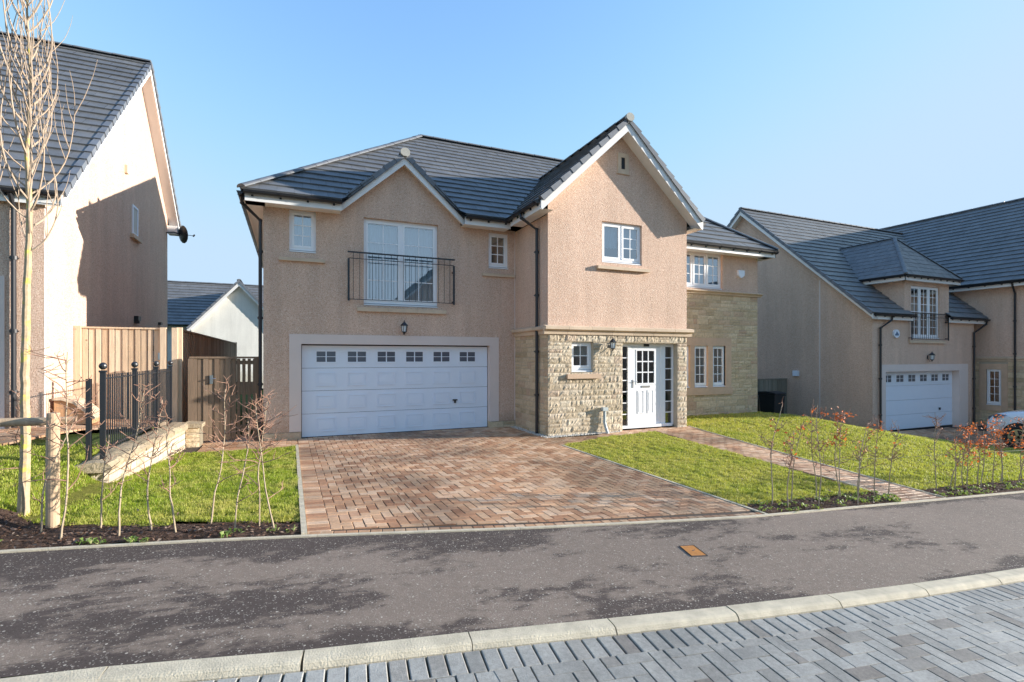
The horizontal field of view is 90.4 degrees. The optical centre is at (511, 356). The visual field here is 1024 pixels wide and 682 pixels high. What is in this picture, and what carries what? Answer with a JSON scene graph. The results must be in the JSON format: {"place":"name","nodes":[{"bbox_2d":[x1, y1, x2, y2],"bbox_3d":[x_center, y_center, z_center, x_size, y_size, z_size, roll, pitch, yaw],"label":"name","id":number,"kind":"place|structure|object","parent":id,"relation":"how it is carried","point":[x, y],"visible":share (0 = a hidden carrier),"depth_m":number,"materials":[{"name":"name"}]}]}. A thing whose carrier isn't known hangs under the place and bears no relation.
{"place":"outdoors","nodes":[
{"label":"outdoors","id":0,"kind":"place"},
{"bbox_2d":[0,443,133,526],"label":"grass","id":1,"kind":"structure","parent":0,"point":[77,453],"depth_m":5.79,"materials":[{"name":"green plant"}]},
{"bbox_2d":[0,419,138,445],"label":"neighbour path","id":2,"kind":"structure","parent":0,"point":[38,432],"depth_m":8.10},
{"bbox_2d":[51,396,99,423],"bbox_3d":[-7.718,0.943,9.088,0.600,0.465,0.600,0,0,-23],"label":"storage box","id":3,"kind":"object","parent":2,"relation":"on","point":[60,408],"visible":0.65,"depth_m":8.86,"materials":[{"name":"wood"}]},
{"bbox_2d":[182,443,296,452],"bbox_3d":[-5.595,1.780,10.626,2.000,0.001,2.050,0,0,-23],"label":"side path bed","id":4,"kind":"object","parent":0,"point":[193,449],"visible":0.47,"depth_m":9.79,"materials":[{"name":"brown"}]},
{"bbox_2d":[188,357,257,440],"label":"garden gate","id":5,"kind":"structure","parent":4,"relation":"on","point":[211,372],"depth_m":10.56,"materials":[{"name":"brown wood"}]},
{"bbox_2d":[198,435,297,451],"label":"side path","id":6,"kind":"structure","parent":0,"point":[239,444],"depth_m":10.30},
{"bbox_2d":[0,388,1012,681],"bbox_3d":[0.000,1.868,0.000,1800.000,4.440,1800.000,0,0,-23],"label":"ground","id":7,"kind":"structure","parent":0,"point":[72,436],"depth_m":8.35,"materials":[{"name":"brown soil"}]},
{"bbox_2d":[0,31,194,428],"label":"house","id":8,"kind":"structure","parent":7,"relation":"on","point":[99,256],"depth_m":10.76,"materials":[{"name":"beige paint"}]},
{"bbox_2d":[130,204,142,243],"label":"window","id":9,"kind":"structure","parent":8,"relation":"in","point":[134,235],"depth_m":13.40,"materials":[{"name":"white plastic"}]},
{"bbox_2d":[74,326,177,426],"bbox_3d":[-7.589,0.440,10.054,1.674,2.070,0.110,0,0,-23],"label":"fence","id":10,"kind":"object","parent":7,"relation":"on","point":[120,348],"visible":0.56,"depth_m":10.00,"materials":[{"name":"brown wood"}]},
{"bbox_2d":[74,421,204,483],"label":"retaining wall","id":11,"kind":"structure","parent":7,"relation":"on","point":[95,464],"depth_m":7.73,"materials":[{"name":"brown stone"}]},
{"bbox_2d":[85,361,172,460],"bbox_3d":[-6.051,0.712,8.258,0.216,1.286,4.022,0,0,-23],"label":"metal railing","id":12,"kind":"object","parent":11,"relation":"on","point":[122,393],"visible":0.93,"depth_m":7.42,"materials":[{"name":"black metal"}]},
{"bbox_2d":[176,327,236,434],"bbox_3d":[-9.104,0.635,15.633,0.150,2.480,11.460,0,0,-23],"label":"fence","id":13,"kind":"object","parent":7,"relation":"on","point":[192,344],"visible":0.5,"depth_m":11.61,"materials":[{"name":"brown wood"}]},
{"bbox_2d":[167,279,262,387],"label":"house","id":14,"kind":"structure","parent":7,"relation":"on","point":[227,311],"depth_m":28.52,"materials":[{"name":"paint"}]},
{"bbox_2d":[296,444,306,534],"bbox_3d":[-3.062,1.704,7.316,0.050,0.342,6.296,0,0,-23],"label":"drive edging","id":15,"kind":"object","parent":7,"relation":"on","point":[302,515],"visible":0.77,"depth_m":5.67,"materials":[{"name":"concrete"}]},
{"bbox_2d":[236,112,778,440],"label":"house","id":16,"kind":"structure","parent":7,"relation":"on","point":[605,281],"depth_m":12.14,"materials":[{"name":"paint"}]},
{"bbox_2d":[279,210,324,262],"bbox_3d":[-4.579,-2.645,11.100,0.920,1.160,0.291,0,0,-23],"label":"window","id":17,"kind":"structure","parent":16,"relation":"in","point":[302,224],"depth_m":11.14,"materials":[{"name":"white plastic"}]},
{"bbox_2d":[302,345,486,436],"bbox_3d":[-2.617,0.752,12.017,4.340,2.016,0.090,0,0,-23],"label":"garage door","id":18,"kind":"structure","parent":16,"relation":"in","point":[343,370],"depth_m":11.92,"materials":[{"name":"white plastic"}]},
{"bbox_2d":[357,218,445,313],"bbox_3d":[-2.590,-2.105,11.980,2.070,2.140,0.300,0,0,-23],"label":"window","id":19,"kind":"structure","parent":16,"relation":"in","point":[398,239],"depth_m":12.00,"materials":[{"name":"white"}]},
{"bbox_2d":[482,233,514,277],"bbox_3d":[-0.377,-2.625,12.921,0.880,1.200,0.245,0,0,-23],"label":"window","id":20,"kind":"structure","parent":16,"relation":"in","point":[498,240],"depth_m":12.94,"materials":[{"name":"white plastic"}]},
{"bbox_2d":[566,342,600,378],"bbox_3d":[1.608,0.070,11.815,0.880,0.850,0.295,0,0,-23],"label":"window","id":21,"kind":"structure","parent":16,"relation":"in","point":[580,349],"depth_m":11.84,"materials":[{"name":"white plastic"}]},
{"bbox_2d":[596,222,649,272],"bbox_3d":[2.626,-2.635,12.244,1.490,1.140,0.311,0,0,-23],"label":"window","id":22,"kind":"structure","parent":16,"relation":"in","point":[621,237],"depth_m":12.27,"materials":[{"name":"white plastic"}]},
{"bbox_2d":[631,347,659,424],"bbox_3d":[3.324,0.710,12.645,0.900,1.920,0.104,0,0,-23],"label":"front door","id":23,"kind":"structure","parent":16,"relation":"in","point":[645,361],"depth_m":12.65,"materials":[{"name":"white paint"}]},
{"bbox_2d":[687,346,689,387],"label":"window","id":24,"kind":"structure","parent":16,"relation":"in","point":[687,346],"depth_m":15.35,"materials":[{"name":"white"}]},
{"bbox_2d":[695,346,707,387],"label":"window","id":25,"kind":"structure","parent":16,"relation":"in","point":[699,384],"depth_m":15.58,"materials":[{"name":"white plastic"}]},
{"bbox_2d":[687,251,721,289],"bbox_3d":[5.719,-2.650,15.628,1.740,1.110,0.206,0,0,-23],"label":"window","id":26,"kind":"structure","parent":16,"relation":"in","point":[703,269],"depth_m":15.73,"materials":[{"name":"white plastic"}]},
{"bbox_2d":[713,346,724,386],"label":"window","id":27,"kind":"structure","parent":16,"relation":"in","point":[715,384],"depth_m":15.87,"materials":[{"name":"white plastic"}]},
{"bbox_2d":[0,568,1023,681],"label":"kerb","id":28,"kind":"structure","parent":7,"relation":"on","point":[227,667],"depth_m":2.98,"materials":[{"name":"concrete"}]},
{"bbox_2d":[0,491,1023,553],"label":"pavement edging","id":29,"kind":"object","parent":7,"relation":"on","point":[399,532],"visible":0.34,"depth_m":4.75,"materials":[{"name":"concrete"}]},
{"bbox_2d":[562,445,767,513],"bbox_3d":[1.978,1.843,8.054,0.045,0.140,4.796,0,0,-23],"label":"drive lawn edging","id":30,"kind":"object","parent":7,"relation":"on","point":[732,502],"visible":0.36,"depth_m":7.16,"materials":[{"name":"concrete"}]},
{"bbox_2d":[757,378,787,413],"bbox_3d":[9.107,1.829,20.250,5.124,1.892,0.165,0,0,-23],"label":"fence","id":31,"kind":"object","parent":7,"relation":"on","point":[775,384],"visible":0.16,"depth_m":20.90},
{"bbox_2d":[690,426,945,497],"bbox_3d":[5.315,1.925,10.122,0.066,0.316,6.130,0,0,-15],"label":"path edging","id":32,"kind":"object","parent":7,"relation":"on","point":[831,466],"visible":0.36,"depth_m":8.75,"materials":[{"name":"concrete"}]},
{"bbox_2d":[822,475,899,501],"bbox_3d":[5.101,1.965,7.474,0.122,0.134,1.386,0,0,-8],"label":"path edging","id":33,"kind":"object","parent":7,"relation":"on","point":[849,484],"visible":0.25,"depth_m":7.68,"materials":[{"name":"concrete"}]},
{"bbox_2d":[727,197,1023,431],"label":"house","id":34,"kind":"structure","parent":7,"relation":"on","point":[907,326],"depth_m":20.36,"materials":[{"name":"paint"}]},
{"bbox_2d":[886,371,951,429],"bbox_3d":[15.569,1.627,19.531,4.680,2.176,0.090,0,0,-23],"label":"garage door","id":35,"kind":"structure","parent":34,"relation":"in","point":[920,388],"depth_m":19.57,"materials":[{"name":"white plastic"}]},
{"bbox_2d":[908,286,945,343],"bbox_3d":[15.805,-1.605,19.467,2.300,2.160,0.245,0,0,-23],"label":"window","id":36,"kind":"structure","parent":34,"relation":"in","point":[916,304],"depth_m":19.43,"materials":[{"name":"white plastic"}]},
{"bbox_2d":[986,369,1000,405],"bbox_3d":[19.667,1.230,20.727,0.120,1.470,0.480,0,0,-23],"label":"window","id":37,"kind":"structure","parent":34,"relation":"in","point":[989,402],"depth_m":20.78,"materials":[{"name":"white plastic"}]},
{"bbox_2d":[0,493,1023,677],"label":"pavement","id":38,"kind":"structure","parent":0,"point":[69,609],"depth_m":3.75,"materials":[{"name":"grey asphalt"}]},
{"bbox_2d":[679,545,707,556],"bbox_3d":[1.627,1.743,4.577,0.163,0.022,0.256,0,0,-9],"label":"service cover","id":39,"kind":"object","parent":38,"relation":"on","point":[692,550],"visible":1,"depth_m":4.57,"materials":[{"name":"orange metal"}]},
{"bbox_2d":[0,479,1023,549],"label":"soil bed","id":40,"kind":"object","parent":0,"point":[51,537],"visible":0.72,"depth_m":4.44,"materials":[{"name":"brown soil"}]},
{"bbox_2d":[0,412,76,527],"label":"wooden post","id":41,"kind":"object","parent":40,"relation":"on","point":[52,504],"visible":0.73,"depth_m":4.43,"materials":[{"name":"beige wood"}]},
{"bbox_2d":[22,411,91,532],"bbox_3d":[-3.893,0.982,4.368,0.422,1.057,0.252,0,0,-23],"label":"hedge sapling","id":42,"kind":"object","parent":40,"relation":"on","point":[45,482],"visible":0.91,"depth_m":4.31,"materials":[{"name":"brown plant"}]},
{"bbox_2d":[14,343,105,538],"bbox_3d":[-3.738,0.696,4.188,0.641,1.620,0.417,0,0,-2],"label":"hedge sapling","id":43,"kind":"object","parent":40,"relation":"on","point":[68,447],"visible":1,"depth_m":4.14,"materials":[{"name":"brown plant"}]},
{"bbox_2d":[92,435,119,528],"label":"hedge sapling","id":44,"kind":"object","parent":40,"relation":"on","point":[110,488],"visible":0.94,"depth_m":4.44,"materials":[{"name":"brown plant"}]},
{"bbox_2d":[106,383,159,535],"bbox_3d":[-3.188,0.867,4.262,0.395,1.317,0.363,0,0,-23],"label":"hedge sapling","id":45,"kind":"object","parent":40,"relation":"on","point":[119,507],"visible":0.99,"depth_m":4.30,"materials":[{"name":"brown plant"}]},
{"bbox_2d":[115,397,170,529],"bbox_3d":[-3.114,0.940,4.343,0.331,1.199,0.314,0,0,13],"label":"hedge sapling","id":46,"kind":"object","parent":40,"relation":"on","point":[153,454],"visible":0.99,"depth_m":4.38,"materials":[{"name":"brown plant"}]},
{"bbox_2d":[0,525,296,544],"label":"weeds","id":47,"kind":"object","parent":40,"relation":"on","point":[221,533],"visible":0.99,"depth_m":4.07,"materials":[{"name":"green plant"}]},
{"bbox_2d":[0,508,298,548],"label":"bark litter","id":48,"kind":"object","parent":40,"relation":"on","point":[196,529],"visible":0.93,"depth_m":4.33,"materials":[{"name":"brown bark"}]},
{"bbox_2d":[145,403,186,531],"bbox_3d":[-2.951,0.962,4.416,0.454,1.169,0.298,0,0,36],"label":"hedge sapling","id":49,"kind":"object","parent":40,"relation":"on","point":[169,461],"visible":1,"depth_m":4.42,"materials":[{"name":"brown plant"}]},
{"bbox_2d":[186,375,262,523],"bbox_3d":[-2.634,0.865,4.699,0.623,1.407,0.402,0,0,9],"label":"hedge sapling","id":50,"kind":"object","parent":40,"relation":"on","point":[224,418],"visible":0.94,"depth_m":4.74,"materials":[{"name":"brown plant"}]},
{"bbox_2d":[223,411,265,528],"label":"hedge sapling","id":51,"kind":"object","parent":40,"relation":"on","point":[247,443],"visible":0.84,"depth_m":4.55,"materials":[{"name":"brown plant"}]},
{"bbox_2d":[221,393,297,525],"bbox_3d":[-2.303,0.933,4.647,0.638,1.296,0.684,0,0,-23],"label":"hedge sapling","id":52,"kind":"object","parent":40,"relation":"on","point":[265,426],"visible":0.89,"depth_m":4.58,"materials":[{"name":"brown plant"}]},
{"bbox_2d":[240,389,295,529],"bbox_3d":[-2.143,0.934,4.465,0.405,1.293,0.302,0,0,-39],"label":"hedge sapling","id":53,"kind":"object","parent":40,"relation":"on","point":[259,441],"visible":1,"depth_m":4.48,"materials":[{"name":"brown plant"}]},
{"bbox_2d":[757,399,786,503],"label":"hedge sapling","id":54,"kind":"object","parent":40,"relation":"on","point":[772,444],"visible":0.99,"depth_m":6.38,"materials":[{"name":"brown plant"}]},
{"bbox_2d":[778,432,798,507],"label":"hedge sapling","id":55,"kind":"object","parent":40,"relation":"on","point":[791,455],"visible":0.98,"depth_m":6.13,"materials":[{"name":"brown plant"}]},
{"bbox_2d":[784,419,814,501],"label":"hedge sapling","id":56,"kind":"object","parent":40,"relation":"on","point":[802,426],"visible":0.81,"depth_m":6.37,"materials":[{"name":"brown plant"}]},
{"bbox_2d":[795,407,824,497],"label":"hedge sapling","id":57,"kind":"object","parent":40,"relation":"on","point":[811,411],"visible":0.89,"depth_m":6.63,"materials":[{"name":"brown plant"}]},
{"bbox_2d":[810,399,836,505],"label":"hedge sapling","id":58,"kind":"object","parent":40,"relation":"on","point":[820,449],"visible":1,"depth_m":6.40,"materials":[{"name":"brown plant"}]},
{"bbox_2d":[822,413,856,498],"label":"hedge sapling","id":59,"kind":"object","parent":40,"relation":"on","point":[835,442],"visible":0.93,"depth_m":6.77,"materials":[{"name":"brown plant"}]},
{"bbox_2d":[830,406,852,498],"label":"hedge sapling","id":60,"kind":"object","parent":40,"relation":"on","point":[837,417],"visible":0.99,"depth_m":6.72,"materials":[{"name":"brown plant"}]},
{"bbox_2d":[781,450,1023,463],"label":"guide wire","id":61,"kind":"object","parent":60,"relation":"attached to","point":[900,457],"visible":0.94,"depth_m":7.08,"materials":[{"name":"grey paint"}]},
{"bbox_2d":[854,419,876,505],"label":"hedge sapling","id":62,"kind":"object","parent":40,"relation":"on","point":[859,459],"visible":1,"depth_m":6.54,"materials":[{"name":"brown plant"}]},
{"bbox_2d":[851,427,880,493],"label":"hedge sapling","id":63,"kind":"object","parent":40,"relation":"on","point":[871,431],"visible":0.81,"depth_m":6.93,"materials":[{"name":"brown plant"}]},
{"bbox_2d":[865,413,885,496],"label":"hedge sapling","id":64,"kind":"object","parent":40,"relation":"on","point":[879,427],"visible":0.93,"depth_m":6.89,"materials":[{"name":"brown plant"}]},
{"bbox_2d":[743,480,1023,511],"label":"bark litter","id":65,"kind":"object","parent":40,"relation":"on","point":[834,505],"visible":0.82,"depth_m":6.77,"materials":[{"name":"brown plant"}]},
{"bbox_2d":[750,481,1023,511],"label":"weeds","id":66,"kind":"object","parent":40,"relation":"on","point":[887,497],"visible":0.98,"depth_m":6.83,"materials":[{"name":"green plant"}]},
{"bbox_2d":[883,421,908,493],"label":"hedge sapling","id":67,"kind":"object","parent":40,"relation":"on","point":[892,458],"visible":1,"depth_m":7.01,"materials":[{"name":"brown plant"}]},
{"bbox_2d":[924,413,945,489],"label":"hedge sapling","id":68,"kind":"object","parent":40,"relation":"on","point":[937,422],"visible":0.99,"depth_m":7.57,"materials":[{"name":"brown plant"}]},
{"bbox_2d":[939,428,972,491],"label":"hedge sapling","id":69,"kind":"object","parent":40,"relation":"on","point":[952,443],"visible":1,"depth_m":7.53,"materials":[{"name":"brown plant"}]},
{"bbox_2d":[944,444,973,486],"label":"hedge sapling","id":70,"kind":"object","parent":40,"relation":"on","point":[957,462],"visible":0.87,"depth_m":7.77,"materials":[{"name":"brown plant"}]},
{"bbox_2d":[946,424,973,484],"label":"hedge sapling","id":71,"kind":"object","parent":40,"relation":"on","point":[965,445],"visible":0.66,"depth_m":8.01,"materials":[{"name":"brown plant"}]},
{"bbox_2d":[954,426,980,489],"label":"hedge sapling","id":72,"kind":"object","parent":40,"relation":"on","point":[969,440],"visible":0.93,"depth_m":7.77,"materials":[{"name":"brown plant"}]},
{"bbox_2d":[961,421,996,483],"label":"hedge sapling","id":73,"kind":"object","parent":40,"relation":"on","point":[989,453],"visible":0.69,"depth_m":8.15,"materials":[{"name":"brown plant"}]},
{"bbox_2d":[966,433,999,487],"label":"hedge sapling","id":74,"kind":"object","parent":40,"relation":"on","point":[982,445],"visible":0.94,"depth_m":7.84,"materials":[{"name":"brown plant"}]},
{"bbox_2d":[985,418,1004,483],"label":"hedge sapling","id":75,"kind":"object","parent":40,"relation":"on","point":[992,432],"visible":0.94,"depth_m":8.20,"materials":[{"name":"brown plant"}]},
{"bbox_2d":[982,414,1017,482],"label":"hedge sapling","id":76,"kind":"object","parent":40,"relation":"on","point":[1009,428],"visible":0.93,"depth_m":8.37,"materials":[{"name":"brown plant"}]},
{"bbox_2d":[992,422,1011,481],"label":"hedge sapling","id":77,"kind":"object","parent":40,"relation":"on","point":[998,451],"visible":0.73,"depth_m":8.50,"materials":[{"name":"brown plant"}]},
{"bbox_2d":[1010,416,1023,480],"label":"hedge sapling","id":78,"kind":"object","parent":40,"relation":"on","point":[1022,442],"visible":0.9,"depth_m":8.62,"materials":[{"name":"brown plant"}]},
{"bbox_2d":[1013,433,1023,483],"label":"hedge sapling","id":79,"kind":"object","parent":40,"relation":"on","point":[1020,461],"visible":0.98,"depth_m":8.29,"materials":[{"name":"brown plant"}]},
{"bbox_2d":[0,414,1023,525],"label":"lawn","id":80,"kind":"structure","parent":0,"point":[89,489],"depth_m":8.17,"materials":[{"name":"green plant"}]},
{"bbox_2d":[0,390,31,515],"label":"hedge sapling","id":81,"kind":"object","parent":80,"relation":"on","point":[25,501],"visible":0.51,"depth_m":4.70,"materials":[{"name":"brown plant"}]},
{"bbox_2d":[0,0,97,515],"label":"young tree","id":82,"kind":"object","parent":80,"relation":"on","point":[25,444],"visible":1,"depth_m":4.72,"materials":[{"name":"brown plant"}]},
{"bbox_2d":[64,445,299,526],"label":"grass","id":83,"kind":"structure","parent":80,"relation":"on","point":[188,466],"depth_m":5.99,"materials":[{"name":"green plant"}]},
{"bbox_2d":[96,419,1011,515],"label":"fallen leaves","id":84,"kind":"object","parent":80,"relation":"on","point":[617,452],"visible":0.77,"depth_m":8.51,"materials":[{"name":"brown plant"}]},
{"bbox_2d":[565,431,869,505],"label":"grass","id":85,"kind":"structure","parent":80,"relation":"on","point":[723,488],"depth_m":8.33,"materials":[{"name":"green plant"}]},
{"bbox_2d":[758,391,785,413],"bbox_3d":[10.161,1.878,19.911,0.640,1.088,0.835,0,0,-23],"label":"wheelie bin","id":86,"kind":"object","parent":80,"relation":"on","point":[770,401],"visible":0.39,"depth_m":19.66,"materials":[{"name":"black plastic"}]},
{"bbox_2d":[687,411,1023,489],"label":"grass","id":87,"kind":"structure","parent":80,"relation":"on","point":[1013,454],"depth_m":10.98,"materials":[{"name":"green plant"}]},
{"bbox_2d":[0,0,1023,284],"label":"sky","id":88,"kind":"structure","parent":0,"point":[877,114],"materials":[{"name":"blue"}]},
{"bbox_2d":[297,427,762,536],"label":"driveway","id":89,"kind":"structure","parent":0,"point":[513,481],"depth_m":6.77,"materials":[{"name":"brown brick"}]},
{"bbox_2d":[510,426,620,437],"bbox_3d":[1.294,1.770,12.438,2.148,0.030,2.001,0,0,-23],"label":"pebble strip","id":90,"kind":"object","parent":89,"relation":"on","point":[527,431],"visible":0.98,"depth_m":11.70,"materials":[{"name":"grey gravel"}]},
{"bbox_2d":[199,582,1023,681],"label":"road","id":91,"kind":"structure","parent":0,"point":[976,635],"depth_m":3.05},
{"bbox_2d":[553,426,942,501],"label":"garden path","id":92,"kind":"structure","parent":0,"point":[689,433],"depth_m":9.65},
{"bbox_2d":[894,427,1023,449],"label":"neighbour drive","id":93,"kind":"structure","parent":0,"point":[927,433],"depth_m":17.89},
{"bbox_2d":[987,410,1023,448],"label":"parked car","id":94,"kind":"object","parent":93,"relation":"on","point":[1017,429],"visible":0.72,"depth_m":14.72,"materials":[{"name":"white paint"}]},
{"bbox_2d":[949,425,986,431],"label":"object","id":95,"kind":"object","parent":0,"point":[982,427],"visible":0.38,"depth_m":19.92,"materials":[{"name":"brown"}]}
]}

